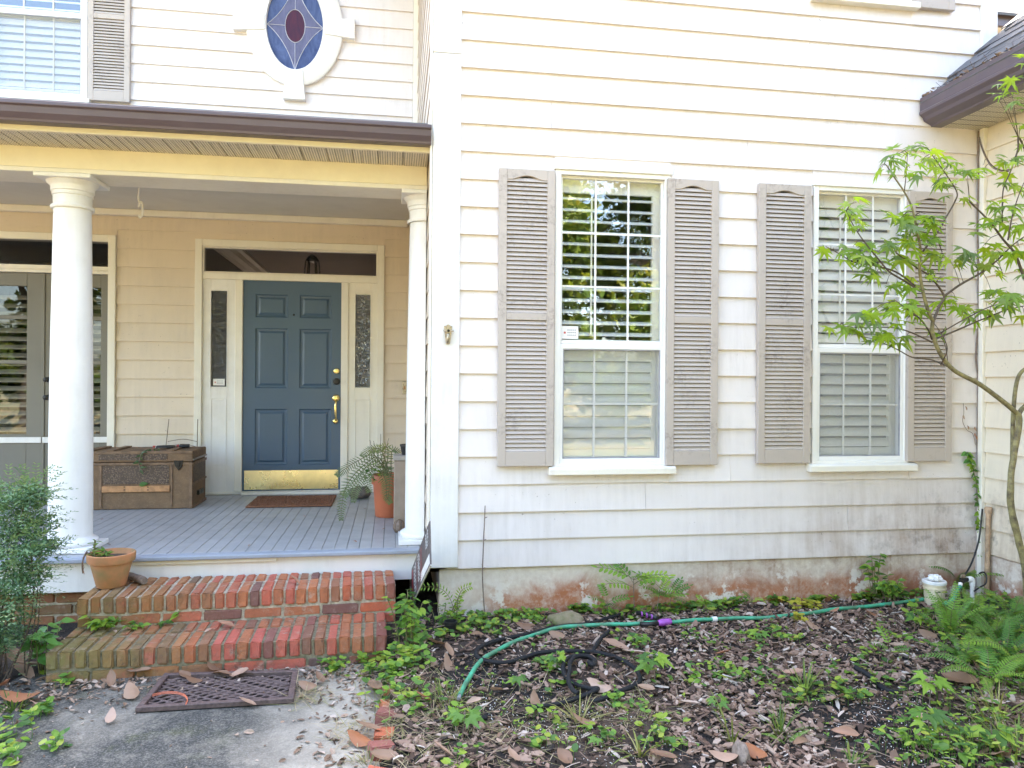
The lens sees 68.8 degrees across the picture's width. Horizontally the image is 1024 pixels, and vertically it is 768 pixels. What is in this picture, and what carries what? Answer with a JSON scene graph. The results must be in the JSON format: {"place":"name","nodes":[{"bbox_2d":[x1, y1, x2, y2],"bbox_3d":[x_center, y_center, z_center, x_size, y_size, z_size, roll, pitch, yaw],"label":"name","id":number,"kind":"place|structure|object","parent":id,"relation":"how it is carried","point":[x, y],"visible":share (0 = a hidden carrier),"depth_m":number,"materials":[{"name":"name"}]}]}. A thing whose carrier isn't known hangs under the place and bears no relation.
{"place":"outdoors","nodes":[
{"label":"outdoors","id":0,"kind":"place"},
{"bbox_2d":[0,663,381,767],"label":"path","id":1,"kind":"structure","parent":0,"point":[127,738],"depth_m":3.27,"materials":[{"name":"concrete"}]},
{"bbox_2d":[0,690,41,720],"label":"plant","id":2,"kind":"object","parent":1,"relation":"on","point":[12,707],"visible":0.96,"depth_m":3.48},
{"bbox_2d":[0,690,41,701],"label":"fallen leaf","id":3,"kind":"object","parent":1,"relation":"on","point":[14,698],"visible":0.97,"depth_m":3.52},
{"bbox_2d":[123,681,139,698],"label":"fallen leaf","id":4,"kind":"object","parent":1,"relation":"on","point":[131,690],"visible":1,"depth_m":3.62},
{"bbox_2d":[135,670,297,712],"bbox_3d":[-1.418,1.505,3.700,0.705,0.031,0.419,0,0,-9],"label":"rubber doormat","id":5,"kind":"object","parent":1,"relation":"on","point":[258,691],"visible":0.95,"depth_m":3.66,"materials":[{"name":"brown rubber"}]},
{"bbox_2d":[347,730,370,746],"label":"fallen leaf","id":6,"kind":"object","parent":1,"relation":"on","point":[356,737],"visible":0.95,"depth_m":3.15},
{"bbox_2d":[0,572,1023,767],"bbox_3d":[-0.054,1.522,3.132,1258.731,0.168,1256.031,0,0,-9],"label":"ground","id":7,"kind":"structure","parent":0,"point":[67,629],"depth_m":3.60,"materials":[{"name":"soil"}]},
{"bbox_2d":[0,650,76,766],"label":"ground weeds","id":8,"kind":"object","parent":7,"relation":"on","point":[13,746],"visible":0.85,"depth_m":3.17,"materials":[{"name":"green plant"}]},
{"bbox_2d":[0,462,81,682],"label":"boxwood shrub","id":9,"kind":"object","parent":7,"relation":"on","point":[30,496],"visible":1,"depth_m":3.74,"materials":[{"name":"green plant"}]},
{"bbox_2d":[20,617,74,674],"bbox_3d":[-2.441,1.387,3.927,0.232,0.269,0.269,0,0,29],"label":"broadleaf weed","id":10,"kind":"object","parent":7,"relation":"on","point":[39,654],"visible":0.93,"depth_m":3.89,"materials":[{"name":"green plant"}]},
{"bbox_2d":[46,570,395,681],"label":"brick steps","id":11,"kind":"structure","parent":7,"relation":"on","point":[275,619],"depth_m":4.21,"materials":[{"name":"brick"}]},
{"bbox_2d":[78,615,123,630],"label":"step weed","id":12,"kind":"object","parent":11,"relation":"on","point":[95,624],"visible":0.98,"depth_m":4.13,"materials":[{"name":"green plant"}]},
{"bbox_2d":[86,548,135,588],"bbox_3d":[-2.377,1.098,4.434,0.264,0.198,0.264,0,0,-9],"label":"clay flowerpot","id":13,"kind":"object","parent":11,"relation":"on","point":[110,572],"visible":0.94,"depth_m":4.36,"materials":[{"name":"ceramic"}]},
{"bbox_2d":[87,539,112,556],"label":"succulent plant","id":14,"kind":"object","parent":13,"relation":"on","point":[106,553],"visible":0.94,"depth_m":4.40,"materials":[{"name":"green plant"}]},
{"bbox_2d":[128,572,147,583],"bbox_3d":[-2.290,1.174,4.533,0.236,0.050,0.047,0,0,35],"label":"stone","id":15,"kind":"object","parent":11,"relation":"on","point":[139,579],"visible":0.8,"depth_m":4.48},
{"bbox_2d":[122,617,173,629],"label":"step weed","id":16,"kind":"object","parent":11,"relation":"on","point":[140,624],"visible":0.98,"depth_m":4.19,"materials":[{"name":"green plant"}]},
{"bbox_2d":[317,623,445,695],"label":"ground weeds","id":17,"kind":"object","parent":7,"relation":"on","point":[407,658],"visible":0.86,"depth_m":3.94,"materials":[{"name":"green plant"}]},
{"bbox_2d":[367,739,395,763],"bbox_3d":[-0.542,1.533,3.108,0.102,0.077,0.089,5,-9,-23],"label":"edging brick","id":18,"kind":"object","parent":7,"relation":"on","point":[377,743],"visible":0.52,"depth_m":3.09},
{"bbox_2d":[370,749,396,759],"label":"fallen leaf","id":19,"kind":"object","parent":7,"relation":"on","point":[383,754],"visible":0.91,"depth_m":3.03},
{"bbox_2d":[374,726,393,740],"bbox_3d":[-0.550,1.544,3.249,0.102,0.080,0.090,5,6,-9],"label":"edging brick","id":20,"kind":"object","parent":7,"relation":"on","point":[378,733],"visible":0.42,"depth_m":3.23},
{"bbox_2d":[375,706,397,725],"bbox_3d":[-0.568,1.532,3.419,0.101,0.079,0.088,5,-6,5],"label":"edging brick","id":21,"kind":"object","parent":7,"relation":"on","point":[383,712],"visible":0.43,"depth_m":3.38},
{"bbox_2d":[382,589,429,648],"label":"leafy weed","id":22,"kind":"object","parent":7,"relation":"on","point":[406,608],"visible":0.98,"depth_m":4.13,"materials":[{"name":"green plant"}]},
{"bbox_2d":[409,521,431,605],"bbox_3d":[-0.550,1.102,4.402,0.010,0.815,1.423,0,0,-12],"label":"yard sign","id":23,"kind":"object","parent":7,"relation":"on","point":[422,565],"visible":0.88,"depth_m":4.16,"materials":[{"name":"plastic"}]},
{"bbox_2d":[413,596,463,624],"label":"leafy weed","id":24,"kind":"object","parent":7,"relation":"on","point":[443,615],"visible":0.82,"depth_m":4.47,"materials":[{"name":"green plant"}]},
{"bbox_2d":[421,583,472,618],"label":"wild fern","id":25,"kind":"object","parent":7,"relation":"on","point":[457,607],"visible":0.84,"depth_m":4.38,"materials":[{"name":"green plant"}]},
{"bbox_2d":[414,677,484,716],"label":"grass tuft","id":26,"kind":"object","parent":7,"relation":"on","point":[440,691],"visible":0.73,"depth_m":3.55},
{"bbox_2d":[446,708,486,731],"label":"maple seedling","id":27,"kind":"object","parent":7,"relation":"on","point":[474,717],"visible":1,"depth_m":3.21,"materials":[{"name":"green plant"}]},
{"bbox_2d":[356,676,615,767],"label":"ground weeds","id":28,"kind":"object","parent":7,"relation":"on","point":[535,740],"visible":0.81,"depth_m":3.34,"materials":[{"name":"green plant"}]},
{"bbox_2d":[0,0,1023,624],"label":"house","id":29,"kind":"structure","parent":7,"relation":"on","point":[594,234],"depth_m":4.99,"materials":[{"name":"paint"}]},
{"bbox_2d":[0,272,41,494],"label":"french door","id":30,"kind":"structure","parent":29,"relation":"in","point":[16,449],"depth_m":6.85,"materials":[{"name":"grey paint"}]},
{"bbox_2d":[0,0,91,102],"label":"window","id":31,"kind":"structure","parent":29,"relation":"in","point":[41,15],"depth_m":6.90,"materials":[{"name":"plastic"}]},
{"bbox_2d":[41,273,107,491],"bbox_3d":[-4.039,-0.001,6.920,0.569,2.028,0.146,0,0,-9],"label":"french door","id":32,"kind":"structure","parent":29,"relation":"in","point":[99,281],"depth_m":6.94,"materials":[{"name":"grey paint"}]},
{"bbox_2d":[93,446,206,509],"bbox_3d":[-3.191,0.802,6.490,0.941,0.498,0.483,0,0,-9],"label":"steamer trunk","id":33,"kind":"object","parent":29,"relation":"on","point":[175,477],"visible":0.84,"depth_m":6.29,"materials":[{"name":"wood"}]},
{"bbox_2d":[245,494,336,507],"bbox_3d":[-1.964,1.048,6.713,0.718,0.024,0.586,0,0,-9],"label":"doormat","id":34,"kind":"object","parent":29,"relation":"on","point":[320,500],"visible":1,"depth_m":6.63,"materials":[{"name":"fabric"}]},
{"bbox_2d":[242,280,341,490],"bbox_3d":[-2.118,0.019,7.198,0.914,2.014,0.108,0,0,-9],"label":"front door","id":35,"kind":"structure","parent":29,"relation":"in","point":[291,429],"depth_m":7.21,"materials":[{"name":"blue paint"}]},
{"bbox_2d":[233,0,354,101],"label":"oval window","id":36,"kind":"structure","parent":29,"relation":"in","point":[296,43],"depth_m":7.18,"materials":[{"name":"white paint"}]},
{"bbox_2d":[304,252,320,273],"bbox_3d":[-2.231,-1.367,8.351,0.206,0.497,0.207,0,0,-9],"label":"hanging lantern","id":37,"kind":"object","parent":29,"relation":"hanging from","point":[311,258],"visible":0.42,"depth_m":8.32,"materials":[{"name":"brown metal"}]},
{"bbox_2d":[348,486,370,498],"bbox_3d":[-1.413,0.996,6.928,0.209,0.114,0.182,0,0,-9],"label":"dark stone","id":38,"kind":"object","parent":29,"relation":"on","point":[363,494],"visible":0.69,"depth_m":6.86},
{"bbox_2d":[371,472,393,517],"bbox_3d":[-0.998,0.898,6.047,0.284,0.336,0.284,0,0,-9],"label":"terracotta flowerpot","id":39,"kind":"object","parent":29,"relation":"on","point":[383,509],"visible":0.44,"depth_m":5.94,"materials":[{"name":"ceramic"}]},
{"bbox_2d":[334,434,400,520],"bbox_3d":[-1.096,0.725,5.894,0.372,0.639,0.607,0,0,28],"label":"potted fern","id":40,"kind":"object","parent":39,"relation":"in","point":[386,468],"visible":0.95,"depth_m":5.84,"materials":[{"name":"green plant"}]},
{"bbox_2d":[393,453,405,523],"bbox_3d":[-0.792,0.797,5.564,0.185,0.542,0.214,0,0,-9],"label":"planter box","id":41,"kind":"object","parent":29,"relation":"on","point":[399,459],"visible":0.37,"depth_m":5.46,"materials":[{"name":"wood"}]},
{"bbox_2d":[548,161,675,475],"bbox_3d":[0.640,-0.416,4.835,0.834,1.984,0.178,0,0,-9],"label":"window","id":42,"kind":"structure","parent":29,"relation":"in","point":[589,440],"depth_m":4.85,"materials":[{"name":"plastic"}]},
{"bbox_2d":[806,178,917,471],"bbox_3d":[2.366,-0.395,5.104,0.787,1.967,0.168,0,0,-9],"label":"window","id":43,"kind":"structure","parent":29,"relation":"in","point":[827,192],"depth_m":5.13,"materials":[{"name":"plastic"}]},
{"bbox_2d":[809,0,920,11],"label":"window","id":44,"kind":"structure","parent":29,"relation":"in","point":[899,5],"depth_m":5.05,"materials":[{"name":"plastic"}]},
{"bbox_2d":[859,553,887,593],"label":"climbing weed","id":45,"kind":"object","parent":29,"relation":"attached to","point":[872,568],"visible":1,"depth_m":5.02,"materials":[{"name":"green plant"}]},
{"bbox_2d":[961,451,983,556],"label":"climbing vine","id":46,"kind":"object","parent":29,"relation":"attached to","point":[969,459],"visible":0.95,"depth_m":5.18,"materials":[{"name":"green plant"}]},
{"bbox_2d":[922,38,1023,96],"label":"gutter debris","id":47,"kind":"object","parent":29,"relation":"on","point":[966,70],"visible":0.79,"depth_m":4.73,"materials":[{"name":"brown plant"}]},
{"bbox_2d":[975,131,978,497],"bbox_3d":[3.247,-0.407,5.205,0.045,2.706,0.011,0,0,-9],"label":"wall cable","id":48,"kind":"object","parent":29,"relation":"attached to","point":[978,296],"depth_m":5.20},
{"bbox_2d":[0,594,1023,767],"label":"leaf litter","id":49,"kind":"object","parent":7,"relation":"on","point":[654,760],"visible":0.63,"depth_m":3.60,"materials":[{"name":"plant"}]},
{"bbox_2d":[12,663,34,678],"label":"fallen leaf","id":50,"kind":"object","parent":49,"relation":"on","point":[30,674],"visible":0.79,"depth_m":3.87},
{"bbox_2d":[474,612,642,703],"bbox_3d":[0.450,1.462,4.035,1.175,0.086,0.840,0,0,-35],"label":"soaker hose","id":51,"kind":"object","parent":7,"relation":"on","point":[572,651],"visible":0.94,"depth_m":3.99,"materials":[{"name":"rubber"}]},
{"bbox_2d":[526,654,599,709],"bbox_3d":[0.302,1.459,3.650,0.254,0.087,0.606,0,0,26],"label":"soaker hose","id":52,"kind":"object","parent":7,"relation":"on","point":[592,689],"visible":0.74,"depth_m":3.59,"materials":[{"name":"black rubber"}]},
{"bbox_2d":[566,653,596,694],"bbox_3d":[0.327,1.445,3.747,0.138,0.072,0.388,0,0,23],"label":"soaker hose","id":53,"kind":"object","parent":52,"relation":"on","point":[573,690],"visible":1,"depth_m":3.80,"materials":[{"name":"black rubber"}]},
{"bbox_2d":[557,748,572,763],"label":"fallen leaf","id":54,"kind":"object","parent":7,"relation":"on","point":[564,755],"visible":1,"depth_m":2.99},
{"bbox_2d":[547,611,584,624],"bbox_3d":[0.329,1.436,4.542,0.231,0.104,0.142,0,0,-9],"label":"field stone","id":55,"kind":"object","parent":7,"relation":"on","point":[566,617],"visible":0.7,"depth_m":4.50,"materials":[{"name":"stone"}]},
{"bbox_2d":[549,689,619,740],"bbox_3d":[0.335,1.472,3.320,0.348,0.133,0.338,0,0,-9],"label":"grass tuft","id":56,"kind":"object","parent":7,"relation":"on","point":[575,720],"visible":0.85,"depth_m":3.38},
{"bbox_2d":[587,677,611,692],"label":"fallen leaf","id":57,"kind":"object","parent":7,"relation":"on","point":[605,687],"visible":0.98,"depth_m":3.64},
{"bbox_2d":[588,584,633,608],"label":"compound leaf seedling","id":58,"kind":"object","parent":7,"relation":"on","point":[602,592],"visible":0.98,"depth_m":4.71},
{"bbox_2d":[595,723,666,765],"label":"grass tuft","id":59,"kind":"object","parent":7,"relation":"on","point":[638,749],"visible":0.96,"depth_m":3.06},
{"bbox_2d":[591,563,675,611],"bbox_3d":[0.782,1.286,4.714,0.508,0.382,0.413,0,0,32],"label":"compound leaf seedling","id":60,"kind":"object","parent":7,"relation":"on","point":[649,578],"visible":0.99,"depth_m":4.72,"materials":[{"name":"plant"}]},
{"bbox_2d":[270,646,1023,767],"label":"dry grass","id":61,"kind":"structure","parent":7,"relation":"on","point":[389,716],"depth_m":3.35,"materials":[{"name":"plant"}]},
{"bbox_2d":[636,611,671,626],"bbox_3d":[0.848,1.428,4.556,0.203,0.049,0.221,0,0,-9],"label":"hose coupling","id":62,"kind":"object","parent":7,"relation":"on","point":[664,622],"visible":1,"depth_m":4.47,"materials":[{"name":"purple plastic"}]},
{"bbox_2d":[634,651,675,683],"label":"maple seedling","id":63,"kind":"object","parent":7,"relation":"on","point":[661,659],"visible":1,"depth_m":3.72,"materials":[{"name":"green plant"}]},
{"bbox_2d":[632,571,688,610],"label":"compound leaf seedling","id":64,"kind":"object","parent":7,"relation":"on","point":[669,591],"visible":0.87,"depth_m":4.77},
{"bbox_2d":[650,577,692,606],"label":"compound leaf seedling","id":65,"kind":"object","parent":7,"relation":"on","point":[679,586],"visible":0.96,"depth_m":4.79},
{"bbox_2d":[423,588,923,641],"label":"ground weeds","id":66,"kind":"object","parent":7,"relation":"on","point":[532,614],"visible":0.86,"depth_m":4.72,"materials":[{"name":"green plant"}]},
{"bbox_2d":[457,597,923,700],"bbox_3d":[1.150,1.460,4.518,3.414,0.080,0.564,0,0,-26],"label":"garden hose","id":67,"kind":"object","parent":7,"relation":"on","point":[515,641],"visible":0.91,"depth_m":4.50,"materials":[{"name":"green plastic"}]},
{"bbox_2d":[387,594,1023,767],"bbox_3d":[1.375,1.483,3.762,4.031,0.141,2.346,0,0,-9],"label":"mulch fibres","id":68,"kind":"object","parent":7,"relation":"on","point":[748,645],"visible":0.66,"depth_m":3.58,"materials":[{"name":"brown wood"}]},
{"bbox_2d":[706,693,730,710],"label":"maple seedling","id":69,"kind":"object","parent":7,"relation":"on","point":[723,702],"visible":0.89,"depth_m":3.48,"materials":[{"name":"green plant"}]},
{"bbox_2d":[416,608,1021,767],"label":"fine weeds","id":70,"kind":"object","parent":7,"relation":"on","point":[683,694],"visible":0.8,"depth_m":3.65,"materials":[{"name":"green plant"}]},
{"bbox_2d":[708,750,737,761],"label":"fallen leaf","id":71,"kind":"object","parent":7,"relation":"on","point":[724,756],"visible":1,"depth_m":3.00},
{"bbox_2d":[440,673,1023,767],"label":"weeds","id":72,"kind":"object","parent":7,"relation":"on","point":[826,732],"visible":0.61,"depth_m":3.33,"materials":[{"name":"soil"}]},
{"bbox_2d":[709,688,754,742],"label":"grass tuft","id":73,"kind":"object","parent":7,"relation":"on","point":[729,738],"visible":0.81,"depth_m":3.17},
{"bbox_2d":[531,621,937,752],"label":"ground weeds","id":74,"kind":"object","parent":7,"relation":"on","point":[861,693],"visible":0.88,"depth_m":3.75,"materials":[{"name":"green plant"}]},
{"bbox_2d":[732,740,749,766],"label":"field stone","id":75,"kind":"object","parent":7,"relation":"on","point":[740,749],"visible":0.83,"depth_m":2.99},
{"bbox_2d":[744,742,766,758],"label":"fallen leaf","id":76,"kind":"object","parent":7,"relation":"on","point":[754,751],"visible":0.8,"depth_m":3.04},
{"bbox_2d":[753,702,831,750],"bbox_3d":[1.168,1.468,3.258,0.351,0.165,0.375,0,0,-9],"label":"grass tuft","id":77,"kind":"object","parent":7,"relation":"on","point":[781,717],"visible":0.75,"depth_m":3.28,"materials":[{"name":"plant"}]},
{"bbox_2d":[777,596,821,620],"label":"yellow weeds","id":78,"kind":"object","parent":7,"relation":"on","point":[798,601],"visible":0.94,"depth_m":4.87,"materials":[{"name":"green plant"}]},
{"bbox_2d":[763,662,843,706],"bbox_3d":[1.417,1.441,3.618,0.394,0.174,0.415,0,0,32],"label":"grass tuft","id":79,"kind":"object","parent":7,"relation":"on","point":[805,682],"visible":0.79,"depth_m":3.67,"materials":[{"name":"plant"}]},
{"bbox_2d":[831,726,859,735],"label":"fallen leaf","id":80,"kind":"object","parent":7,"relation":"on","point":[847,730],"visible":1,"depth_m":3.22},
{"bbox_2d":[835,741,876,766],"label":"grass tuft","id":81,"kind":"object","parent":7,"relation":"on","point":[848,755],"visible":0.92,"depth_m":3.02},
{"bbox_2d":[853,665,898,693],"bbox_3d":[1.836,1.500,3.782,0.057,0.071,0.253,0,0,-27],"label":"hose","id":82,"kind":"object","parent":7,"relation":"on","point":[881,686],"visible":0.89,"depth_m":3.76,"materials":[{"name":"black rubber"}]},
{"bbox_2d":[873,574,906,599],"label":"foundation weed","id":83,"kind":"object","parent":7,"relation":"on","point":[885,587],"visible":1,"depth_m":4.92,"materials":[{"name":"green plant"}]},
{"bbox_2d":[868,622,911,662],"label":"compound leaf seedling","id":84,"kind":"object","parent":7,"relation":"on","point":[896,647],"visible":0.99,"depth_m":4.00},
{"bbox_2d":[812,54,1023,601],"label":"japanese maple","id":85,"kind":"object","parent":7,"relation":"on","point":[906,221],"visible":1,"depth_m":4.01,"materials":[{"name":"green plant"}]},
{"bbox_2d":[904,611,931,628],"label":"maple seedling","id":86,"kind":"object","parent":7,"relation":"on","point":[911,616],"visible":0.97,"depth_m":4.52,"materials":[{"name":"green plant"}]},
{"bbox_2d":[904,706,955,735],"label":"maple seedling","id":87,"kind":"object","parent":7,"relation":"on","point":[936,716],"visible":0.95,"depth_m":3.15,"materials":[{"name":"green plant"}]},
{"bbox_2d":[905,668,955,707],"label":"maple seedling","id":88,"kind":"object","parent":7,"relation":"on","point":[940,682],"visible":0.98,"depth_m":3.54,"materials":[{"name":"green plant"}]},
{"bbox_2d":[922,577,946,606],"bbox_3d":[2.818,1.397,4.986,0.146,0.180,0.146,0,0,-9],"label":"plastic bucket","id":89,"kind":"object","parent":7,"relation":"on","point":[932,587],"visible":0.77,"depth_m":4.94,"materials":[{"name":"white plastic"}]},
{"bbox_2d":[865,582,1023,625],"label":"ground weeds","id":90,"kind":"object","parent":7,"relation":"on","point":[925,609],"visible":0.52,"depth_m":4.89,"materials":[{"name":"green plant"}]},
{"bbox_2d":[873,612,1023,767],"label":"ground weeds","id":91,"kind":"object","parent":7,"relation":"on","point":[957,733],"visible":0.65,"depth_m":3.13,"materials":[{"name":"green plant"}]},
{"bbox_2d":[911,581,988,639],"bbox_3d":[2.505,1.332,4.331,0.358,0.319,0.418,0,0,-9],"label":"fern","id":92,"kind":"object","parent":7,"relation":"on","point":[949,618],"visible":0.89,"depth_m":4.33,"materials":[{"name":"plant"}]},
{"bbox_2d":[931,740,977,764],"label":"maple seedling","id":93,"kind":"object","parent":7,"relation":"on","point":[943,745],"visible":0.8,"depth_m":3.04,"materials":[{"name":"green plant"}]},
{"bbox_2d":[942,575,975,605],"bbox_3d":[2.936,1.381,4.915,0.341,0.231,0.057,0,0,-32],"label":"water spigot","id":94,"kind":"object","parent":7,"relation":"on","point":[970,580],"visible":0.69,"depth_m":4.97,"materials":[{"name":"white plastic"}]},
{"bbox_2d":[959,509,982,578],"bbox_3d":[3.112,1.079,5.058,0.290,0.449,0.017,0,0,-32],"label":"black cable","id":95,"kind":"object","parent":94,"relation":"attached to","point":[973,558],"visible":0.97,"depth_m":5.09,"materials":[{"name":"plastic"}]},
{"bbox_2d":[941,671,978,682],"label":"fallen leaf","id":96,"kind":"object","parent":7,"relation":"on","point":[961,676],"visible":0.99,"depth_m":3.74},
{"bbox_2d":[923,588,1005,628],"bbox_3d":[2.781,1.391,4.492,0.407,0.206,0.434,0,0,-9],"label":"fern","id":97,"kind":"object","parent":7,"relation":"on","point":[972,605],"visible":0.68,"depth_m":4.54,"materials":[{"name":"plant"}]},
{"bbox_2d":[928,631,1004,665],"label":"fern","id":98,"kind":"object","parent":7,"relation":"on","point":[965,653],"visible":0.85,"depth_m":3.99,"materials":[{"name":"plant"}]},
{"bbox_2d":[929,566,1003,592],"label":"fern","id":99,"kind":"object","parent":7,"relation":"on","point":[973,574],"visible":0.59,"depth_m":5.17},
{"bbox_2d":[913,590,1023,683],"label":"ferns","id":100,"kind":"object","parent":7,"relation":"on","point":[963,624],"visible":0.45,"depth_m":4.28,"materials":[{"name":"green plant"}]},
{"bbox_2d":[916,635,1023,693],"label":"fern","id":101,"kind":"object","parent":7,"relation":"on","point":[975,673],"visible":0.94,"depth_m":3.74,"materials":[{"name":"plant"}]},
{"bbox_2d":[944,609,1023,645],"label":"fern","id":102,"kind":"object","parent":7,"relation":"on","point":[998,631],"visible":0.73,"depth_m":4.26,"materials":[{"name":"plant"}]},
{"bbox_2d":[951,675,1023,742],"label":"grass tuft","id":103,"kind":"object","parent":7,"relation":"on","point":[999,705],"visible":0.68,"depth_m":3.48,"materials":[{"name":"plant"}]},
{"bbox_2d":[984,506,991,596],"bbox_3d":[3.244,1.179,5.095,0.048,0.687,0.048,0,0,-9],"label":"rusty pipe","id":104,"kind":"object","parent":7,"relation":"on","point":[987,510],"visible":0.88,"depth_m":5.08,"materials":[{"name":"metal"}]},
{"bbox_2d":[966,717,1014,748],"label":"maple seedling","id":105,"kind":"object","parent":7,"relation":"on","point":[1001,737],"visible":0.81,"depth_m":3.13,"materials":[{"name":"green plant"}]},
{"bbox_2d":[962,637,1023,677],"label":"fern","id":106,"kind":"object","parent":7,"relation":"on","point":[1002,649],"visible":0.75,"depth_m":3.83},
{"bbox_2d":[963,706,1023,764],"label":"grass tuft","id":107,"kind":"object","parent":7,"relation":"on","point":[1017,736],"visible":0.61,"depth_m":3.20,"materials":[{"name":"plant"}]},
{"bbox_2d":[974,611,1023,655],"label":"fern","id":108,"kind":"object","parent":7,"relation":"on","point":[1006,646],"visible":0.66,"depth_m":4.07,"materials":[{"name":"plant"}]},
{"bbox_2d":[977,586,1023,620],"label":"fern","id":109,"kind":"object","parent":7,"relation":"on","point":[1014,612],"visible":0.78,"depth_m":4.65,"materials":[{"name":"plant"}]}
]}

